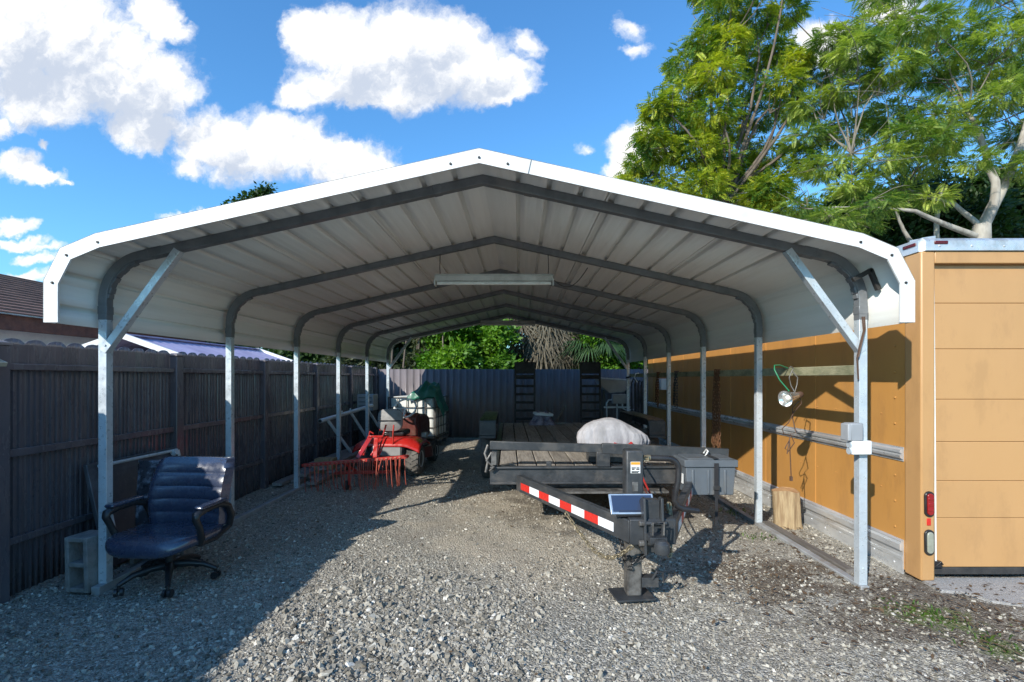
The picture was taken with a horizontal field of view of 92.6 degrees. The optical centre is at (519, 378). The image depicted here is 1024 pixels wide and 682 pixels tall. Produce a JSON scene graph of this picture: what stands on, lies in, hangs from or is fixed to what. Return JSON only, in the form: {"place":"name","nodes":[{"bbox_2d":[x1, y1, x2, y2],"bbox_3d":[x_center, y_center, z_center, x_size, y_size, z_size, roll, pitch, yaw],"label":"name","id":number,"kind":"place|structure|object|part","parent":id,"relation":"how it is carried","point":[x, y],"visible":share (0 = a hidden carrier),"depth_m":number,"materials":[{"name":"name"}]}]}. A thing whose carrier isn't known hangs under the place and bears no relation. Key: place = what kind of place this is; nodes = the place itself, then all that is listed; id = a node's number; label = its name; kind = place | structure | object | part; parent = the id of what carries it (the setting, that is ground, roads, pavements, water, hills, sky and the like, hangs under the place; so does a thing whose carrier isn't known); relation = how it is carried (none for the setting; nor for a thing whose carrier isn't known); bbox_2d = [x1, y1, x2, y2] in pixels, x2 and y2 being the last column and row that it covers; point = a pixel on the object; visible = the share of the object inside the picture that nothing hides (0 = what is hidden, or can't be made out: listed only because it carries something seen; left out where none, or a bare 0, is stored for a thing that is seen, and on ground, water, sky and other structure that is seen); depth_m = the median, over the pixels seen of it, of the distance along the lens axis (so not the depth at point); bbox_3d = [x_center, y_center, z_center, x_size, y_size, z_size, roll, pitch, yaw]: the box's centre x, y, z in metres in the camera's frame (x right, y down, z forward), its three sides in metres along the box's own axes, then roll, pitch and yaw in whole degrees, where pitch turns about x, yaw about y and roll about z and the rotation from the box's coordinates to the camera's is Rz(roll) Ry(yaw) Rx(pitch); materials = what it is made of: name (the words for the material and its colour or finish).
{"place":"outdoors","nodes":[
{"label":"outdoors","id":0,"kind":"place"},
{"bbox_2d":[0,274,204,345],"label":"house","id":1,"kind":"structure","parent":0,"point":[21,309],"depth_m":8.71,"materials":[{"name":"paint"}]},
{"bbox_2d":[82,333,291,360],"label":"shed","id":2,"kind":"structure","parent":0,"point":[131,342],"depth_m":7.25,"materials":[{"name":"paint"}]},
{"bbox_2d":[0,438,1023,681],"bbox_3d":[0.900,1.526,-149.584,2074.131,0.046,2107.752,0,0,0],"label":"ground","id":3,"kind":"structure","parent":0,"point":[401,535],"depth_m":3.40,"materials":[{"name":"grey gravel"}]},
{"bbox_2d":[64,530,97,592],"bbox_3d":[-3.130,1.327,3.561,0.190,0.390,0.190,-2,0,9],"label":"cinder block","id":4,"kind":"object","parent":3,"relation":"on","point":[81,561],"depth_m":3.49,"materials":[{"name":"concrete"}]},
{"bbox_2d":[83,447,180,566],"bbox_3d":[-3.341,1.105,4.400,0.270,0.835,1.020,0,0,0],"label":"folding table","id":5,"kind":"object","parent":3,"relation":"on","point":[125,471],"visible":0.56,"depth_m":4.16,"materials":[{"name":"grey plastic"}]},
{"bbox_2d":[102,456,234,597],"bbox_3d":[-2.583,1.070,3.647,0.750,0.880,0.658,0,0,5],"label":"office chair","id":6,"kind":"object","parent":3,"relation":"on","point":[187,504],"visible":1,"depth_m":3.72,"materials":[{"name":"leather"}]},
{"bbox_2d":[135,459,160,525],"bbox_3d":[-3.040,1.111,4.088,0.340,0.841,0.205,0,0,0],"label":"worn chair back","id":7,"kind":"object","parent":6,"relation":"attached to","point":[146,469],"visible":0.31,"depth_m":4.04,"materials":[{"name":"leather"}]},
{"bbox_2d":[0,338,378,603],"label":"side fence","id":8,"kind":"object","parent":3,"relation":"on","point":[163,399],"visible":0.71,"depth_m":4.44,"materials":[{"name":"grey wood"}]},
{"bbox_2d":[0,359,7,366],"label":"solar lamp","id":9,"kind":"object","parent":8,"relation":"attached to","point":[3,363],"visible":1,"depth_m":3.25,"materials":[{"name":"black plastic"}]},
{"bbox_2d":[220,181,277,346],"bbox_3d":[-14.498,-4.475,25.983,4.880,11.984,2.214,0,0,0],"label":"distant tree","id":10,"kind":"object","parent":3,"relation":"on","point":[262,190],"visible":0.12,"depth_m":25.78,"materials":[{"name":"green plant"}]},
{"bbox_2d":[205,341,325,362],"bbox_3d":[-11.671,-0.610,18.346,11.548,5.489,5.882,0,0,0],"label":"side tree belt","id":11,"kind":"object","parent":3,"relation":"on","point":[310,357],"visible":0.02,"depth_m":16.88,"materials":[{"name":"green plant"}]},
{"bbox_2d":[272,474,293,485],"bbox_3d":[-3.366,1.480,8.518,0.140,0.045,3.406,0,0,0],"label":"lumber board","id":12,"kind":"object","parent":3,"relation":"on","point":[283,481],"visible":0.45,"depth_m":6.95,"materials":[{"name":"grey wood"}]},
{"bbox_2d":[300,467,311,472],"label":"lumber board","id":13,"kind":"object","parent":12,"relation":"on","point":[303,469],"visible":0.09,"depth_m":7.60,"materials":[{"name":"wood"}]},
{"bbox_2d":[309,446,353,466],"bbox_3d":[-3.263,1.370,8.676,0.140,0.045,2.057,0,0,2],"label":"lumber board","id":14,"kind":"object","parent":13,"relation":"on","point":[342,451],"visible":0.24,"depth_m":8.75,"materials":[{"name":"wood"}]},
{"bbox_2d":[291,477,307,482],"bbox_3d":[-3.200,1.480,8.415,0.140,0.045,2.760,0,0,1],"label":"lumber board","id":15,"kind":"object","parent":3,"relation":"on","point":[301,479],"visible":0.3,"depth_m":7.11,"materials":[{"name":"wood"}]},
{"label":"lumber board","id":16,"kind":"object","parent":15,"relation":"on","visible":0},
{"bbox_2d":[312,449,352,467],"bbox_3d":[-3.118,1.370,8.649,0.140,0.045,2.182,0,0,1],"label":"lumber board","id":17,"kind":"object","parent":16,"relation":"on","point":[344,453],"visible":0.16,"depth_m":8.64,"materials":[{"name":"brown wood"}]},
{"bbox_2d":[314,457,336,472],"bbox_3d":[-3.010,1.366,7.600,0.280,0.252,0.200,0,0,0],"label":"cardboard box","id":18,"kind":"object","parent":3,"relation":"on","point":[321,459],"visible":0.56,"depth_m":7.50,"materials":[{"name":"cardboard"}]},
{"bbox_2d":[307,463,356,484],"bbox_3d":[-2.919,1.480,8.234,0.148,0.045,2.738,0,0,0],"label":"lumber board","id":19,"kind":"object","parent":3,"relation":"on","point":[318,480],"visible":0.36,"depth_m":7.11,"materials":[{"name":"wood"}]},
{"bbox_2d":[326,456,356,472],"bbox_3d":[-2.882,1.425,8.531,0.140,0.045,2.200,0,0,0],"label":"lumber board","id":20,"kind":"object","parent":19,"relation":"on","point":[338,467],"visible":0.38,"depth_m":7.68,"materials":[{"name":"wood"}]},
{"bbox_2d":[318,404,378,452],"bbox_3d":[-3.080,1.046,9.432,0.338,1.004,2.722,0,0,6],"label":"pipe trestle","id":21,"kind":"object","parent":3,"relation":"on","point":[332,417],"visible":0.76,"depth_m":9.09,"materials":[{"name":"grey metal"}]},
{"bbox_2d":[302,425,408,491],"bbox_3d":[-2.184,1.080,6.626,1.379,0.864,0.417,0,0,-3],"label":"tine rake","id":22,"kind":"object","parent":3,"relation":"on","point":[375,459],"visible":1,"depth_m":6.60,"materials":[{"name":"red paint"}]},
{"bbox_2d":[357,394,377,441],"bbox_3d":[-3.290,0.940,10.606,0.340,1.180,0.388,0,0,0],"label":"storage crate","id":23,"kind":"object","parent":3,"relation":"on","point":[373,399],"visible":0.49,"depth_m":10.44,"materials":[{"name":"metal"}]},
{"bbox_2d":[319,336,435,368],"bbox_3d":[-4.451,-0.567,15.147,4.250,4.678,3.248,0,0,0],"label":"grey green bush","id":24,"kind":"object","parent":3,"relation":"on","point":[401,362],"visible":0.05,"depth_m":14.83,"materials":[{"name":"green plant"}]},
{"bbox_2d":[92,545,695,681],"bbox_3d":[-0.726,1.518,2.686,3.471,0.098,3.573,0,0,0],"label":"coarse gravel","id":25,"kind":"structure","parent":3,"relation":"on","point":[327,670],"depth_m":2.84,"materials":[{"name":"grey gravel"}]},
{"bbox_2d":[352,398,438,474],"bbox_3d":[-1.990,0.932,8.403,1.040,1.174,1.992,0,0,3],"label":"lawn tractor","id":26,"kind":"object","parent":3,"relation":"on","point":[407,433],"visible":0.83,"depth_m":7.63,"materials":[{"name":"metal"}]},
{"bbox_2d":[388,395,448,443],"bbox_3d":[-2.330,0.935,11.400,1.096,1.150,1.196,0,0,6],"label":"liquid tote","id":27,"kind":"object","parent":3,"relation":"on","point":[429,408],"visible":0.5,"depth_m":10.86,"materials":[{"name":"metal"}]},
{"bbox_2d":[407,381,448,417],"bbox_3d":[-2.071,0.470,11.188,0.818,0.831,0.864,0,0,0],"label":"green tarp","id":28,"kind":"object","parent":27,"relation":"on","point":[426,389],"visible":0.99,"depth_m":10.79,"materials":[{"name":"green plastic"}]},
{"bbox_2d":[412,319,523,368],"bbox_3d":[-1.537,-0.612,14.363,3.535,4.636,2.944,0,0,0],"label":"bamboo bush","id":29,"kind":"object","parent":3,"relation":"on","point":[473,347],"visible":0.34,"depth_m":13.67,"materials":[{"name":"green plant"}]},
{"bbox_2d":[43,148,914,595],"bbox_3d":[-0.265,0.022,7.336,5.698,3.053,8.292,0,0,0],"label":"carport","id":30,"kind":"object","parent":3,"relation":"on","point":[343,268],"visible":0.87,"depth_m":4.27,"materials":[{"name":"paint"}]},
{"bbox_2d":[480,320,534,325],"bbox_3d":[-0.265,-1.235,11.020,1.236,0.121,0.108,0,0,0],"label":"strip light","id":31,"kind":"object","parent":30,"relation":"hanging from","point":[507,322],"visible":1,"depth_m":10.98,"materials":[{"name":"grey metal"}]},
{"bbox_2d":[434,255,587,286],"bbox_3d":[-0.087,-1.111,5.080,1.592,0.337,0.108,0,0,0],"label":"strip light","id":32,"kind":"object","parent":30,"relation":"hanging from","point":[494,279],"visible":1,"depth_m":5.04,"materials":[{"name":"white metal"}]},
{"bbox_2d":[626,376,642,425],"bbox_3d":[2.627,0.525,11.059,0.462,1.191,0.058,0,0,0],"label":"hose coil","id":33,"kind":"object","parent":30,"relation":"hanging from","point":[638,395],"visible":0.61,"depth_m":11.05,"materials":[{"name":"rubber"}]},
{"bbox_2d":[630,365,853,376],"bbox_3d":[2.523,-0.059,7.450,0.040,0.075,7.700,0,0,0],"label":"hanging board","id":34,"kind":"object","parent":30,"relation":"attached to","point":[825,370],"visible":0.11,"depth_m":4.70,"materials":[{"name":"beige wood"}]},
{"bbox_2d":[655,372,658,406],"bbox_3d":[2.450,0.204,8.749,0.112,0.637,0.103,0,0,41],"label":"hanging chain","id":35,"kind":"object","parent":34,"relation":"hanging from","point":[657,390],"visible":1,"depth_m":8.72,"materials":[{"name":"brown metal"}]},
{"bbox_2d":[673,371,678,407],"bbox_3d":[2.466,0.180,7.748,0.093,0.587,0.073,0,0,34],"label":"hanging chain","id":36,"kind":"object","parent":34,"relation":"hanging from","point":[675,397],"visible":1,"depth_m":7.74,"materials":[{"name":"black metal"}]},
{"bbox_2d":[711,369,720,447],"bbox_3d":[2.475,0.395,6.149,0.089,1.017,0.210,0,0,0],"label":"hanging chain","id":37,"kind":"object","parent":34,"relation":"hanging from","point":[717,397],"visible":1,"depth_m":6.13,"materials":[{"name":"brown metal"}]},
{"bbox_2d":[774,364,803,480],"bbox_3d":[2.435,0.400,4.412,0.277,1.051,0.192,0,0,-32],"label":"clamp lamp","id":38,"kind":"object","parent":34,"relation":"hanging from","point":[786,399],"visible":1,"depth_m":4.38,"materials":[{"name":"metal"}]},
{"bbox_2d":[841,422,871,454],"bbox_3d":[2.413,0.432,3.513,0.175,0.225,0.095,0,0,0],"label":"outlet box","id":39,"kind":"object","parent":30,"relation":"attached to","point":[852,436],"visible":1,"depth_m":3.47,"materials":[{"name":"grey plastic"}]},
{"bbox_2d":[856,317,865,379],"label":"loose wires","id":40,"kind":"object","parent":30,"relation":"attached to","point":[862,335],"visible":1,"depth_m":3.50,"materials":[{"name":"brown plastic"}]},
{"bbox_2d":[851,268,881,290],"bbox_3d":[2.433,-0.694,3.440,0.199,0.157,0.030,0,0,0],"label":"angle bracket","id":41,"kind":"object","parent":30,"relation":"attached to","point":[870,272],"visible":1,"depth_m":3.42,"materials":[{"name":"black metal"}]},
{"bbox_2d":[362,318,647,368],"bbox_3d":[-0.610,-1.421,18.988,14.078,7.034,4.682,0,0,0],"label":"dark hedge","id":42,"kind":"object","parent":3,"relation":"on","point":[401,344],"visible":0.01,"depth_m":18.01,"materials":[{"name":"green plant"}]},
{"bbox_2d":[377,369,647,437],"bbox_3d":[0.051,0.637,12.361,7.342,1.725,0.097,0,0,0],"label":"back fence","id":43,"kind":"object","parent":3,"relation":"on","point":[474,395],"visible":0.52,"depth_m":12.33,"materials":[{"name":"metal"}]},
{"bbox_2d":[505,318,593,368],"bbox_3d":[0.851,-1.432,14.886,3.567,5.892,3.245,0,0,0],"label":"fan palm","id":44,"kind":"object","parent":3,"relation":"on","point":[540,346],"visible":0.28,"depth_m":14.31,"materials":[{"name":"brown plant"}]},
{"bbox_2d":[558,333,630,363],"bbox_3d":[2.166,-0.201,14.616,2.507,3.435,2.643,0,0,0],"label":"young palm","id":45,"kind":"object","parent":3,"relation":"on","point":[616,346],"visible":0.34,"depth_m":13.85,"materials":[{"name":"green plant"}]},
{"bbox_2d":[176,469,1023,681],"bbox_3d":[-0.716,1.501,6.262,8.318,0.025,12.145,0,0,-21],"label":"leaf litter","id":46,"kind":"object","parent":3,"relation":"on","point":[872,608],"visible":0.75,"depth_m":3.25,"materials":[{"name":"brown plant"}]},
{"bbox_2d":[479,362,728,602],"bbox_3d":[0.773,0.598,6.432,2.670,1.845,6.904,0,0,-1],"label":"flatbed trailer","id":47,"kind":"object","parent":3,"relation":"on","point":[557,471],"visible":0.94,"depth_m":4.71,"materials":[{"name":"black metal"}]},
{"bbox_2d":[529,410,554,424],"bbox_3d":[0.420,0.738,9.250,0.500,0.269,0.400,0,0,0],"label":"folded tarp","id":48,"kind":"object","parent":47,"relation":"on","point":[541,418],"visible":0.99,"depth_m":9.11,"materials":[{"name":"fabric"}]},
{"bbox_2d":[576,417,650,462],"bbox_3d":[0.971,0.641,5.108,0.751,0.457,0.422,0,0,0],"label":"tarp bundle","id":49,"kind":"object","parent":47,"relation":"on","point":[606,430],"visible":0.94,"depth_m":4.98,"materials":[{"name":"white fabric"}]},
{"bbox_2d":[674,453,737,525],"bbox_3d":[1.715,1.018,4.544,0.480,0.603,0.372,0,0,0],"label":"tool box","id":50,"kind":"object","parent":47,"relation":"attached to","point":[711,474],"visible":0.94,"depth_m":4.39,"materials":[{"name":"plastic"}]},
{"bbox_2d":[569,334,647,368],"bbox_3d":[2.861,-0.215,14.871,3.174,3.753,2.819,0,0,0],"label":"yellow bush","id":51,"kind":"object","parent":3,"relation":"on","point":[608,362],"visible":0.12,"depth_m":14.18,"materials":[{"name":"green plant"}]},
{"bbox_2d":[594,377,633,417],"bbox_3d":[2.265,0.752,11.944,0.911,1.555,0.512,0,0,0],"label":"metal hopper","id":52,"kind":"object","parent":3,"relation":"on","point":[611,385],"visible":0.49,"depth_m":11.72,"materials":[{"name":"black metal"}]},
{"bbox_2d":[604,394,633,418],"bbox_3d":[2.341,0.955,11.570,0.681,1.150,0.180,0,0,0],"label":"utility box","id":53,"kind":"object","parent":3,"relation":"on","point":[616,399],"visible":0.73,"depth_m":11.48,"materials":[{"name":"grey metal"}]},
{"bbox_2d":[613,0,834,218],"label":"golden rain tree","id":54,"kind":"object","parent":3,"relation":"on","point":[732,178],"visible":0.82,"depth_m":14.68,"materials":[{"name":"green plant"}]},
{"bbox_2d":[771,487,802,529],"bbox_3d":[2.736,1.332,5.024,0.291,0.397,0.220,0,0,6],"label":"log","id":55,"kind":"object","parent":3,"relation":"on","point":[786,503],"visible":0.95,"depth_m":4.93,"materials":[{"name":"beige wood"}]},
{"bbox_2d":[763,521,853,572],"bbox_3d":[2.550,1.502,4.415,0.075,0.064,1.270,0,0,-1],"label":"timber","id":56,"kind":"object","parent":3,"relation":"on","point":[843,566],"visible":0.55,"depth_m":4.23,"materials":[{"name":"grey wood"}]},
{"bbox_2d":[647,236,1023,580],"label":"box trailer","id":57,"kind":"object","parent":3,"relation":"on","point":[945,429],"visible":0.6,"depth_m":3.69,"materials":[{"name":"metal"}]},
{"bbox_2d":[657,379,665,389],"bbox_3d":[2.917,0.125,10.040,0.143,0.230,0.280,0,0,0],"label":"meter box","id":58,"kind":"object","parent":57,"relation":"attached to","point":[662,384],"visible":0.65,"depth_m":9.90,"materials":[{"name":"white plastic"}]},
{"bbox_3d":[4.220,0.313,3.705,2.251,2.333,0.150,0,0,0],"label":"rear door","id":59,"kind":"part","parent":57,"relation":"part of","materials":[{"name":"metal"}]},
{"bbox_2d":[719,507,1023,654],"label":"grass tufts","id":60,"kind":"object","parent":3,"relation":"on","point":[941,616],"visible":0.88,"depth_m":3.12,"materials":[{"name":"green plant"}]},
{"bbox_2d":[763,0,1023,241],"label":"feathery tree","id":61,"kind":"object","parent":3,"relation":"on","point":[990,85],"visible":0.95,"depth_m":13.21,"materials":[{"name":"green plant"}]},
{"bbox_2d":[812,152,1023,246],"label":"tree","id":62,"kind":"object","parent":3,"relation":"on","point":[1008,221],"visible":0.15,"depth_m":17.89,"materials":[{"name":"green plant"}]},
{"bbox_2d":[0,0,1023,366],"label":"sky","id":63,"kind":"structure","parent":0,"point":[114,114],"materials":[{"name":"blue"}]},
{"bbox_2d":[919,578,1023,607],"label":"asphalt pad","id":64,"kind":"object","parent":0,"point":[1008,594],"visible":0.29,"depth_m":3.53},
{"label":"lumber board","id":65,"kind":"object","parent":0,"visible":0},
{"bbox_2d":[317,450,357,469],"bbox_3d":[-2.988,1.370,8.911,0.143,0.045,3.048,0,0,0],"label":"lumber board","id":66,"kind":"object","parent":65,"relation":"on","point":[349,456],"visible":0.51,"depth_m":8.33,"materials":[{"name":"wood"}]}
]}

